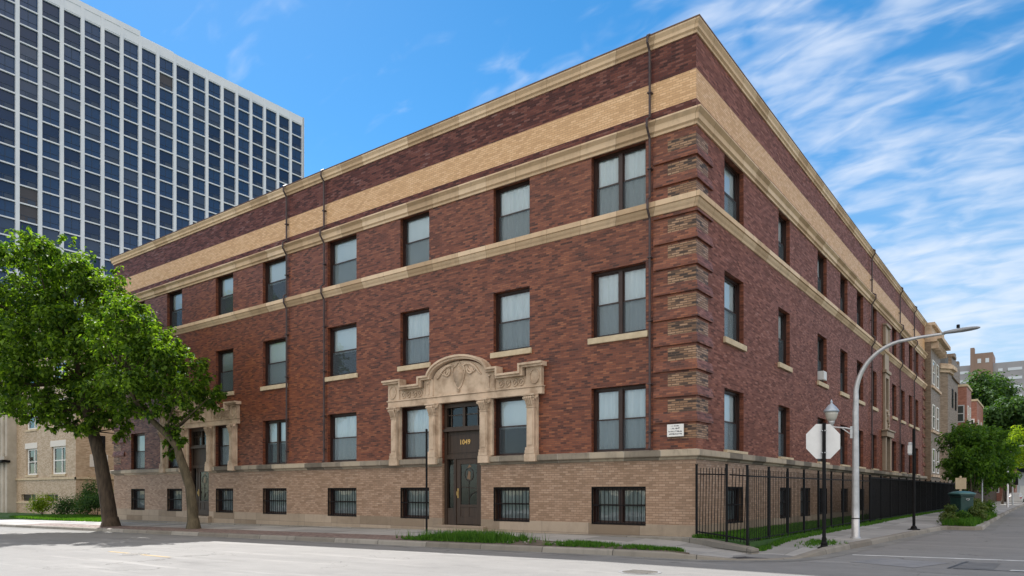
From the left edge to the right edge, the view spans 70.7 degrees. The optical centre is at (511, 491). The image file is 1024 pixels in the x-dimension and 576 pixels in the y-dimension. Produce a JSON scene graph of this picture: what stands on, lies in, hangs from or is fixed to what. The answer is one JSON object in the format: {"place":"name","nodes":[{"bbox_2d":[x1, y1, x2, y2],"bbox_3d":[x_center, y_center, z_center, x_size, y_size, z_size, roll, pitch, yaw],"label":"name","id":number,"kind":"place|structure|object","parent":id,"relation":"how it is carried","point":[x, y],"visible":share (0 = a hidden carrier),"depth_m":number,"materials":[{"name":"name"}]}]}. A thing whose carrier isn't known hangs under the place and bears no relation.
{"place":"outdoors","nodes":[
{"label":"outdoors","id":0,"kind":"place"},
{"bbox_2d":[0,512,56,520],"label":"front lawn","id":1,"kind":"structure","parent":0,"point":[4,515],"depth_m":59.69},
{"bbox_2d":[24,493,58,514],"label":"shrub","id":2,"kind":"object","parent":1,"relation":"on","point":[41,504],"visible":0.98,"depth_m":57.24,"materials":[{"name":"green plant"}]},
{"bbox_2d":[46,494,80,514],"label":"shrub","id":3,"kind":"object","parent":1,"relation":"on","point":[69,503],"visible":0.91,"depth_m":55.70,"materials":[{"name":"green plant"}]},
{"bbox_2d":[71,476,99,512],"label":"shrub","id":4,"kind":"object","parent":1,"relation":"on","point":[89,487],"visible":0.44,"depth_m":54.25,"materials":[{"name":"green plant"}]},
{"bbox_2d":[72,492,99,515],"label":"shrub","id":5,"kind":"object","parent":1,"relation":"on","point":[93,502],"visible":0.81,"depth_m":52.00,"materials":[{"name":"green plant"}]},
{"bbox_2d":[9,514,101,521],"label":"grass","id":6,"kind":"structure","parent":0,"point":[78,517],"depth_m":49.83,"materials":[{"name":"plant"}]},
{"bbox_2d":[0,527,989,575],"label":"road","id":7,"kind":"structure","parent":0,"point":[33,552],"depth_m":17.54,"materials":[{"name":"asphalt"}]},
{"bbox_2d":[3,506,1023,561],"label":"gutter","id":8,"kind":"object","parent":7,"relation":"on","point":[996,524],"visible":0.98,"depth_m":21.99,"materials":[{"name":"concrete"}]},
{"bbox_2d":[618,569,661,573],"bbox_3d":[2.619,1.639,14.776,0.880,0.012,0.880,0,0,37],"label":"manhole cover","id":9,"kind":"object","parent":7,"relation":"on","point":[635,571],"visible":1,"depth_m":14.74,"materials":[{"name":"metal"}]},
{"bbox_2d":[0,501,1023,557],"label":"sidewalk","id":10,"kind":"structure","parent":0,"point":[870,531],"depth_m":27.19,"materials":[{"name":"concrete"}]},
{"bbox_2d":[22,523,411,539],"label":"brick paving","id":11,"kind":"structure","parent":10,"relation":"on","point":[360,536],"depth_m":29.96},
{"bbox_2d":[0,225,163,526],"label":"street tree","id":12,"kind":"object","parent":11,"relation":"on","point":[59,325],"visible":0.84,"depth_m":36.47,"materials":[{"name":"green plant"}]},
{"bbox_2d":[78,291,227,528],"bbox_3d":[-16.442,-3.738,33.480,6.190,11.186,4.881,0,0,1],"label":"street tree","id":13,"kind":"object","parent":11,"relation":"on","point":[150,348],"visible":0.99,"depth_m":32.78,"materials":[{"name":"green plant"}]},
{"bbox_2d":[425,429,427,530],"bbox_3d":[-3.280,-0.411,27.722,0.083,4.000,0.083,0,0,-31],"label":"slim pole","id":14,"kind":"object","parent":10,"relation":"on","point":[426,430],"visible":0.87,"depth_m":27.70,"materials":[{"name":"black metal"}]},
{"bbox_2d":[120,520,758,553],"bbox_3d":[-9.191,1.857,31.883,40.450,0.945,2.120,0,0,37],"label":"concrete edging","id":15,"kind":"object","parent":10,"relation":"on","point":[718,544],"visible":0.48,"depth_m":22.58,"materials":[{"name":"concrete"}]},
{"bbox_2d":[0,503,1023,559],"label":"kerb","id":16,"kind":"structure","parent":10,"relation":"on","point":[675,555],"depth_m":22.69,"materials":[{"name":"concrete"}]},
{"bbox_2d":[397,537,688,553],"bbox_3d":[0.756,1.522,21.348,10.200,0.133,1.750,0,0,37],"label":"soil strip","id":17,"kind":"object","parent":10,"relation":"on","point":[536,543],"visible":0.48,"depth_m":20.73,"materials":[{"name":"soil"}]},
{"bbox_2d":[395,528,549,543],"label":"grass","id":18,"kind":"structure","parent":17,"relation":"on","point":[463,534],"depth_m":22.20,"materials":[{"name":"plant"}]},
{"bbox_2d":[403,533,685,551],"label":"grass","id":19,"kind":"structure","parent":17,"relation":"on","point":[584,543],"depth_m":19.73,"materials":[{"name":"plant"}]},
{"bbox_2d":[794,538,848,548],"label":"grass","id":20,"kind":"structure","parent":10,"relation":"on","point":[814,542],"depth_m":20.86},
{"bbox_2d":[806,423,839,547],"bbox_3d":[8.518,-0.156,19.705,0.950,3.420,0.340,0,0,-2],"label":"stop sign","id":21,"kind":"object","parent":10,"relation":"on","point":[823,441],"visible":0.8,"depth_m":19.75,"materials":[{"name":"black metal"}]},
{"bbox_2d":[823,324,979,538],"bbox_3d":[11.850,-1.712,22.195,4.290,6.400,0.480,0,0,37],"label":"street light","id":22,"kind":"object","parent":10,"relation":"on","point":[831,411],"visible":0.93,"depth_m":22.82,"materials":[{"name":"grey metal"}]},
{"bbox_2d":[908,429,919,529],"bbox_3d":[15.697,-0.481,28.196,0.440,3.950,0.440,0,0,37],"label":"sign pole","id":23,"kind":"object","parent":10,"relation":"on","point":[912,448],"visible":0.99,"depth_m":28.16,"materials":[{"name":"black metal"}]},
{"bbox_2d":[870,475,964,521],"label":"screened fence","id":24,"kind":"object","parent":10,"relation":"on","point":[890,497],"visible":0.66,"depth_m":40.10,"materials":[{"name":"black metal"}]},
{"bbox_2d":[936,421,1007,499],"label":"young tree","id":25,"kind":"object","parent":10,"relation":"on","point":[945,444],"visible":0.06,"depth_m":51.58,"materials":[{"name":"green plant"}]},
{"bbox_2d":[937,422,1023,501],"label":"young tree","id":26,"kind":"object","parent":10,"relation":"on","point":[1006,455],"visible":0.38,"depth_m":46.54,"materials":[{"name":"green plant"}]},
{"bbox_2d":[975,487,996,502],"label":"wooden fence","id":27,"kind":"object","parent":10,"relation":"on","point":[992,495],"visible":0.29,"depth_m":90.69,"materials":[{"name":"brown wood"}]},
{"bbox_2d":[983,393,1023,501],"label":"broad tree","id":28,"kind":"object","parent":10,"relation":"on","point":[997,413],"visible":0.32,"depth_m":101.55,"materials":[{"name":"green plant"}]},
{"bbox_2d":[1017,467,1023,496],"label":"white garage","id":29,"kind":"structure","parent":10,"relation":"on","point":[1020,487],"depth_m":121.77,"materials":[{"name":"grey"}]},
{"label":"planting bed","id":30,"kind":"structure","parent":10,"relation":"on","visible":0},
{"bbox_2d":[948,491,975,516],"bbox_3d":[21.962,0.722,35.249,1.040,1.510,0.988,0,0,-9],"label":"utility cabinet","id":31,"kind":"object","parent":30,"relation":"on","point":[961,500],"visible":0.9,"depth_m":34.92,"materials":[{"name":"green metal"}]},
{"bbox_2d":[931,420,1006,492],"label":"young tree","id":32,"kind":"object","parent":30,"relation":"on","point":[972,459],"visible":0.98,"depth_m":41.45,"materials":[{"name":"green plant"}]},
{"bbox_2d":[942,511,997,525],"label":"grass","id":33,"kind":"structure","parent":30,"relation":"on","point":[974,521],"depth_m":31.64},
{"bbox_2d":[967,506,989,520],"bbox_3d":[22.445,1.093,34.765,1.015,0.826,0.952,0,0,37],"label":"weed clump","id":34,"kind":"object","parent":30,"relation":"on","point":[978,512],"visible":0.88,"depth_m":34.64,"materials":[{"name":"green plant"}]},
{"bbox_2d":[80,0,1023,365],"label":"sky","id":35,"kind":"structure","parent":0,"point":[910,113],"materials":[{"name":"blue"}]},
{"bbox_2d":[710,520,880,546],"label":"fenced lawn","id":36,"kind":"structure","parent":0,"point":[755,543],"depth_m":20.41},
{"bbox_2d":[695,464,870,545],"bbox_3d":[10.478,0.410,26.681,2.130,2.480,16.452,0,0,37],"label":"iron fence","id":37,"kind":"object","parent":36,"relation":"on","point":[833,505],"visible":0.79,"depth_m":22.28,"materials":[{"name":"metal"}]},
{"bbox_2d":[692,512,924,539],"bbox_3d":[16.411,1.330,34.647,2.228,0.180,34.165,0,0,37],"label":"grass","id":38,"kind":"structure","parent":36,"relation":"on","point":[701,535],"depth_m":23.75,"materials":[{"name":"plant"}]},
{"bbox_2d":[755,509,944,550],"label":"grass","id":39,"kind":"structure","parent":0,"point":[776,543],"depth_m":24.66,"materials":[{"name":"plant"}]},
{"bbox_2d":[733,508,1023,575],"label":"side road","id":40,"kind":"structure","parent":0,"point":[1003,541],"depth_m":19.22,"materials":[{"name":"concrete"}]},
{"bbox_2d":[853,558,944,567],"bbox_3d":[8.931,1.644,16.731,1.772,0.001,1.538,0,0,-37],"label":"road patch","id":41,"kind":"object","parent":40,"relation":"on","point":[899,562],"visible":1,"depth_m":16.72,"materials":[{"name":"asphalt"}]},
{"bbox_2d":[952,562,999,569],"bbox_3d":[10.282,1.644,16.012,0.850,0.001,1.800,0,0,37],"label":"road patch","id":42,"kind":"object","parent":40,"relation":"on","point":[974,565],"visible":1,"depth_m":16.04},
{"bbox_2d":[1001,425,1023,503],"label":"young tree","id":43,"kind":"object","parent":40,"relation":"on","point":[1016,433],"visible":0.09,"depth_m":81.11,"materials":[{"name":"green plant"}]},
{"bbox_3d":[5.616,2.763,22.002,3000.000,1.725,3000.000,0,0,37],"label":"ground","id":44,"kind":"structure","parent":0,"visible":0},
{"bbox_2d":[0,328,113,514],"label":"pale brick house","id":45,"kind":"structure","parent":44,"relation":"on","point":[34,460],"depth_m":62.38,"materials":[{"name":"brick"}]},
{"bbox_2d":[25,442,37,476],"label":"window","id":46,"kind":"structure","parent":45,"relation":"in","point":[30,446],"depth_m":63.40,"materials":[{"name":"white paint"}]},
{"bbox_2d":[50,440,65,475],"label":"window","id":47,"kind":"structure","parent":45,"relation":"in","point":[61,443],"depth_m":60.20,"materials":[{"name":"white paint"}]},
{"bbox_2d":[0,0,303,320],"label":"glass tower","id":48,"kind":"structure","parent":44,"relation":"on","point":[117,137],"depth_m":119.01,"materials":[{"name":"blue"}]},
{"bbox_2d":[0,89,14,109],"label":"window","id":49,"kind":"structure","parent":48,"relation":"in","point":[7,99],"depth_m":106.95,"materials":[{"name":"blue glass"}]},
{"bbox_2d":[0,107,14,127],"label":"window","id":50,"kind":"structure","parent":48,"relation":"in","point":[7,117],"depth_m":106.95,"materials":[{"name":"blue glass"}]},
{"bbox_2d":[0,125,14,145],"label":"window","id":51,"kind":"structure","parent":48,"relation":"in","point":[7,135],"depth_m":106.95,"materials":[{"name":"blue glass"}]},
{"bbox_2d":[0,144,14,163],"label":"window","id":52,"kind":"structure","parent":48,"relation":"in","point":[7,153],"depth_m":106.95,"materials":[{"name":"blue glass"}]},
{"bbox_2d":[0,162,14,181],"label":"window","id":53,"kind":"structure","parent":48,"relation":"in","point":[7,172],"depth_m":106.95,"materials":[{"name":"blue glass"}]},
{"bbox_2d":[0,180,14,199],"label":"window","id":54,"kind":"structure","parent":48,"relation":"in","point":[7,190],"depth_m":106.95,"materials":[{"name":"blue glass"}]},
{"bbox_2d":[0,198,14,217],"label":"window","id":55,"kind":"structure","parent":48,"relation":"in","point":[7,208],"depth_m":106.95,"materials":[{"name":"blue glass"}]},
{"bbox_2d":[0,217,14,234],"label":"window","id":56,"kind":"structure","parent":48,"relation":"in","point":[5,223],"depth_m":106.84,"materials":[{"name":"blue glass"}]},
{"bbox_2d":[20,186,36,205],"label":"window","id":57,"kind":"structure","parent":48,"relation":"in","point":[28,196],"depth_m":109.14,"materials":[{"name":"grey glass"}]},
{"bbox_2d":[20,97,36,117],"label":"window","id":58,"kind":"structure","parent":48,"relation":"in","point":[27,107],"depth_m":109.14,"materials":[{"name":"blue glass"}]},
{"bbox_2d":[20,115,36,135],"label":"window","id":59,"kind":"structure","parent":48,"relation":"in","point":[28,125],"depth_m":109.14,"materials":[{"name":"blue glass"}]},
{"bbox_2d":[20,132,36,153],"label":"window","id":60,"kind":"structure","parent":48,"relation":"in","point":[29,143],"depth_m":109.14,"materials":[{"name":"blue glass"}]},
{"bbox_2d":[20,150,36,170],"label":"window","id":61,"kind":"structure","parent":48,"relation":"in","point":[27,160],"depth_m":109.14,"materials":[{"name":"blue glass"}]},
{"bbox_2d":[20,168,36,188],"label":"window","id":62,"kind":"structure","parent":48,"relation":"in","point":[27,178],"depth_m":109.14,"materials":[{"name":"blue glass"}]},
{"bbox_2d":[20,204,36,223],"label":"window","id":63,"kind":"structure","parent":48,"relation":"in","point":[27,213],"depth_m":109.14,"materials":[{"name":"grey glass"}]},
{"bbox_2d":[42,105,58,125],"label":"window","id":64,"kind":"structure","parent":48,"relation":"in","point":[49,115],"depth_m":111.51,"materials":[{"name":"blue glass"}]},
{"bbox_2d":[42,123,58,143],"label":"window","id":65,"kind":"structure","parent":48,"relation":"in","point":[51,133],"depth_m":111.53,"materials":[{"name":"blue glass"}]},
{"bbox_2d":[42,140,58,160],"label":"window","id":66,"kind":"structure","parent":48,"relation":"in","point":[49,150],"depth_m":111.51,"materials":[{"name":"blue glass"}]},
{"bbox_2d":[42,158,58,177],"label":"window","id":67,"kind":"structure","parent":48,"relation":"in","point":[49,167],"depth_m":111.53,"materials":[{"name":"blue glass"}]},
{"bbox_2d":[42,175,58,194],"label":"window","id":68,"kind":"structure","parent":48,"relation":"in","point":[50,185],"depth_m":111.51,"materials":[{"name":"blue glass"}]},
{"bbox_2d":[42,193,58,212],"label":"window","id":69,"kind":"structure","parent":48,"relation":"in","point":[49,202],"depth_m":111.51,"materials":[{"name":"blue glass"}]},
{"bbox_2d":[42,210,58,229],"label":"window","id":70,"kind":"structure","parent":48,"relation":"in","point":[49,219],"depth_m":111.51,"materials":[{"name":"blue glass"}]},
{"bbox_2d":[42,228,58,246],"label":"window","id":71,"kind":"structure","parent":48,"relation":"in","point":[51,234],"depth_m":111.64,"materials":[{"name":"blue glass"}]},
{"bbox_2d":[64,114,79,133],"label":"window","id":72,"kind":"structure","parent":48,"relation":"in","point":[71,123],"depth_m":113.93,"materials":[{"name":"blue glass"}]},
{"bbox_2d":[64,131,79,150],"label":"window","id":73,"kind":"structure","parent":48,"relation":"in","point":[71,140],"depth_m":113.93,"materials":[{"name":"blue glass"}]},
{"bbox_2d":[64,148,79,167],"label":"window","id":74,"kind":"structure","parent":48,"relation":"in","point":[71,157],"depth_m":113.93,"materials":[{"name":"blue glass"}]},
{"bbox_2d":[64,165,79,184],"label":"window","id":75,"kind":"structure","parent":48,"relation":"in","point":[71,174],"depth_m":113.87,"materials":[{"name":"blue glass"}]},
{"bbox_2d":[109,14,927,536],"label":"brick apartment building","id":76,"kind":"structure","parent":44,"relation":"on","point":[559,302],"depth_m":27.81,"materials":[{"name":"brick"}]},
{"bbox_2d":[131,489,144,509],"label":"window","id":77,"kind":"structure","parent":76,"relation":"in","point":[137,495],"depth_m":43.29,"materials":[{"name":"glass"}]},
{"bbox_2d":[134,433,144,468],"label":"window","id":78,"kind":"structure","parent":76,"relation":"in","point":[139,439],"depth_m":43.37,"materials":[{"name":"glass"}]},
{"bbox_2d":[167,489,181,510],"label":"window","id":79,"kind":"structure","parent":76,"relation":"in","point":[175,499],"depth_m":40.69,"materials":[{"name":"glass"}]},
{"bbox_2d":[170,290,181,327],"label":"window","id":80,"kind":"structure","parent":76,"relation":"in","point":[176,297],"depth_m":40.88,"materials":[{"name":"glass"}]},
{"bbox_2d":[197,468,208,514],"bbox_3d":[-16.551,0.010,38.780,1.220,2.520,0.156,0,0,37],"label":"door","id":81,"kind":"structure","parent":76,"relation":"in","point":[203,476],"depth_m":38.90,"materials":[{"name":"brown wood"}]},
{"bbox_2d":[218,425,228,465],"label":"window","id":82,"kind":"structure","parent":76,"relation":"in","point":[223,435],"depth_m":37.93,"materials":[{"name":"glass"}]},
{"bbox_2d":[215,349,233,396],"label":"window","id":83,"kind":"structure","parent":76,"relation":"in","point":[225,358],"depth_m":37.82,"materials":[{"name":"glass"}]},
{"bbox_2d":[216,488,232,512],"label":"window","id":84,"kind":"structure","parent":76,"relation":"in","point":[227,500],"depth_m":37.66,"materials":[{"name":"glass"}]},
{"bbox_2d":[218,274,232,314],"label":"window","id":85,"kind":"structure","parent":76,"relation":"in","point":[225,284],"depth_m":37.93,"materials":[{"name":"glass"}]},
{"bbox_2d":[260,338,287,390],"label":"window","id":86,"kind":"structure","parent":76,"relation":"in","point":[275,351],"depth_m":35.17,"materials":[{"name":"glass"}]},
{"bbox_2d":[263,488,286,514],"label":"window","id":87,"kind":"structure","parent":76,"relation":"in","point":[275,500],"depth_m":35.00,"materials":[{"name":"glass"}]},
{"bbox_2d":[265,257,285,302],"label":"window","id":88,"kind":"structure","parent":76,"relation":"in","point":[275,271],"depth_m":35.32,"materials":[{"name":"glass"}]},
{"bbox_2d":[265,420,286,464],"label":"window","id":89,"kind":"structure","parent":76,"relation":"in","point":[275,431],"depth_m":35.23,"materials":[{"name":"glass"}]},
{"bbox_2d":[325,324,357,381],"bbox_3d":[-7.429,-6.130,31.917,2.130,2.420,0.425,0,0,37],"label":"window","id":90,"kind":"structure","parent":76,"relation":"in","point":[342,339],"depth_m":32.21,"materials":[{"name":"glass"}]},
{"bbox_2d":[328,488,355,516],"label":"window","id":91,"kind":"structure","parent":76,"relation":"in","point":[342,501],"depth_m":32.20,"materials":[{"name":"glass"}]},
{"bbox_2d":[330,413,355,461],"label":"window","id":92,"kind":"structure","parent":76,"relation":"in","point":[342,426],"depth_m":32.21,"materials":[{"name":"glass"}]},
{"bbox_2d":[330,235,355,285],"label":"window","id":93,"kind":"structure","parent":76,"relation":"in","point":[343,251],"depth_m":32.26,"materials":[{"name":"glass"}]},
{"bbox_2d":[397,309,430,371],"bbox_3d":[-3.849,-6.130,29.265,1.820,2.420,0.468,0,0,37],"label":"window","id":94,"kind":"structure","parent":76,"relation":"in","point":[415,348],"depth_m":29.51,"materials":[{"name":"glass"}]},
{"bbox_2d":[401,488,428,518],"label":"window","id":95,"kind":"structure","parent":76,"relation":"in","point":[414,499],"depth_m":29.47,"materials":[{"name":"glass"}]},
{"bbox_2d":[403,406,428,458],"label":"window","id":96,"kind":"structure","parent":76,"relation":"in","point":[415,419],"depth_m":29.58,"materials":[{"name":"glass"}]},
{"bbox_2d":[403,212,428,266],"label":"window","id":97,"kind":"structure","parent":76,"relation":"in","point":[416,228],"depth_m":29.55,"materials":[{"name":"glass"}]},
{"bbox_2d":[456,459,479,524],"bbox_3d":[-1.675,0.010,27.648,1.220,2.520,0.156,0,0,37],"label":"door","id":98,"kind":"structure","parent":76,"relation":"in","point":[468,470],"depth_m":27.69,"materials":[{"name":"brown wood"}]},
{"bbox_2d":[490,288,531,358],"bbox_3d":[0.058,-6.130,26.341,1.840,2.420,0.470,0,0,37],"label":"window","id":99,"kind":"structure","parent":76,"relation":"in","point":[513,307],"depth_m":26.56,"materials":[{"name":"glass"}]},
{"bbox_2d":[496,396,526,455],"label":"window","id":100,"kind":"structure","parent":76,"relation":"in","point":[511,413],"depth_m":26.67,"materials":[{"name":"glass"}]},
{"bbox_2d":[494,487,529,521],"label":"window","id":101,"kind":"structure","parent":76,"relation":"in","point":[512,503],"depth_m":26.46,"materials":[{"name":"brown paint"}]},
{"bbox_2d":[496,180,529,242],"bbox_3d":[0.130,-10.180,26.437,1.640,2.080,0.229,0,0,37],"label":"window","id":102,"kind":"structure","parent":76,"relation":"in","point":[513,201],"depth_m":26.60,"materials":[{"name":"glass"}]},
{"bbox_2d":[588,263,648,344],"bbox_3d":[3.548,-6.130,23.728,2.200,2.420,0.467,0,0,37],"label":"window","id":103,"kind":"structure","parent":76,"relation":"in","point":[619,294],"depth_m":23.79,"materials":[{"name":"glass"}]},
{"bbox_2d":[592,487,645,525],"bbox_3d":[3.578,0.470,23.768,2.000,1.260,0.367,0,0,37],"label":"window","id":104,"kind":"structure","parent":76,"relation":"in","point":[612,505],"depth_m":23.79,"materials":[{"name":"brown paint"}]},
{"bbox_2d":[594,384,645,451],"bbox_3d":[3.621,-2.370,23.825,2.000,2.160,0.230,0,0,37],"label":"window","id":105,"kind":"structure","parent":76,"relation":"in","point":[619,412],"depth_m":23.84,"materials":[{"name":"glass"}]},
{"bbox_2d":[594,143,645,216],"bbox_3d":[3.621,-10.180,23.825,2.000,2.080,0.230,0,0,37],"label":"window","id":106,"kind":"structure","parent":76,"relation":"in","point":[619,177],"depth_m":23.84,"materials":[{"name":"glass"}]},
{"bbox_2d":[667,424,683,436],"bbox_3d":[5.046,-1.890,22.291,0.540,0.380,0.039,0,0,37],"label":"wall notice","id":107,"kind":"object","parent":76,"relation":"attached to","point":[674,430],"depth_m":22.27,"materials":[{"name":"white paint"}]},
{"bbox_2d":[724,390,738,450],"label":"window","id":108,"kind":"structure","parent":76,"relation":"in","point":[731,399],"depth_m":25.30,"materials":[{"name":"glass"}]},
{"bbox_2d":[724,160,738,221],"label":"window","id":109,"kind":"structure","parent":76,"relation":"in","point":[731,177],"depth_m":25.28,"materials":[{"name":"glass"}]},
{"bbox_2d":[723,275,746,351],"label":"window","id":110,"kind":"structure","parent":76,"relation":"in","point":[731,288],"depth_m":25.20,"materials":[{"name":"glass"}]},
{"bbox_2d":[728,487,742,523],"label":"window","id":111,"kind":"structure","parent":76,"relation":"in","point":[730,489],"depth_m":25.21,"materials":[{"name":"brown paint"}]},
{"bbox_2d":[778,406,785,456],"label":"window","id":112,"kind":"structure","parent":76,"relation":"in","point":[781,411],"depth_m":29.92,"materials":[{"name":"glass"}]},
{"bbox_2d":[778,215,785,262],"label":"window","id":113,"kind":"structure","parent":76,"relation":"in","point":[781,223],"depth_m":29.92,"materials":[{"name":"glass"}]},
{"bbox_2d":[780,488,789,517],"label":"window","id":114,"kind":"structure","parent":76,"relation":"in","point":[780,488],"depth_m":29.55,"materials":[{"name":"glass"}]},
{"bbox_2d":[778,310,792,372],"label":"window","id":115,"kind":"structure","parent":76,"relation":"in","point":[781,317],"depth_m":29.92,"materials":[{"name":"glass"}]},
{"bbox_2d":[818,255,822,294],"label":"window","id":116,"kind":"structure","parent":76,"relation":"in","point":[820,261],"depth_m":34.80,"materials":[{"name":"glass"}]},
{"bbox_2d":[817,337,828,388],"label":"window","id":117,"kind":"structure","parent":76,"relation":"in","point":[820,341],"depth_m":34.78,"materials":[{"name":"brown paint"}]},
{"bbox_2d":[840,351,849,398],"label":"window","id":118,"kind":"structure","parent":76,"relation":"in","point":[842,393],"depth_m":38.32,"materials":[{"name":"glass"}]},
{"bbox_2d":[925,322,950,481],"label":"stone townhouse","id":119,"kind":"structure","parent":44,"relation":"on","point":[937,348],"depth_m":61.82,"materials":[{"name":"stone"}]},
{"bbox_2d":[940,353,959,482],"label":"bay front house","id":120,"kind":"structure","parent":44,"relation":"on","point":[949,374],"depth_m":67.09,"materials":[{"name":"stone"}]},
{"bbox_2d":[958,384,971,490],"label":"red brick house","id":121,"kind":"structure","parent":44,"relation":"on","point":[964,401],"depth_m":79.26,"materials":[{"name":"brick"}]},
{"bbox_2d":[971,399,983,426],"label":"red brick house","id":122,"kind":"structure","parent":44,"relation":"on","point":[977,406],"depth_m":90.51,"materials":[{"name":"brick"}]},
{"bbox_2d":[960,348,1023,467],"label":"apartment slab","id":123,"kind":"structure","parent":44,"relation":"on","point":[982,361],"depth_m":235.28,"materials":[{"name":"brown brick"}]},
{"bbox_2d":[961,369,1023,409],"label":"broad tree","id":124,"kind":"object","parent":44,"relation":"on","point":[990,388],"visible":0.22,"depth_m":112.34,"materials":[{"name":"green plant"}]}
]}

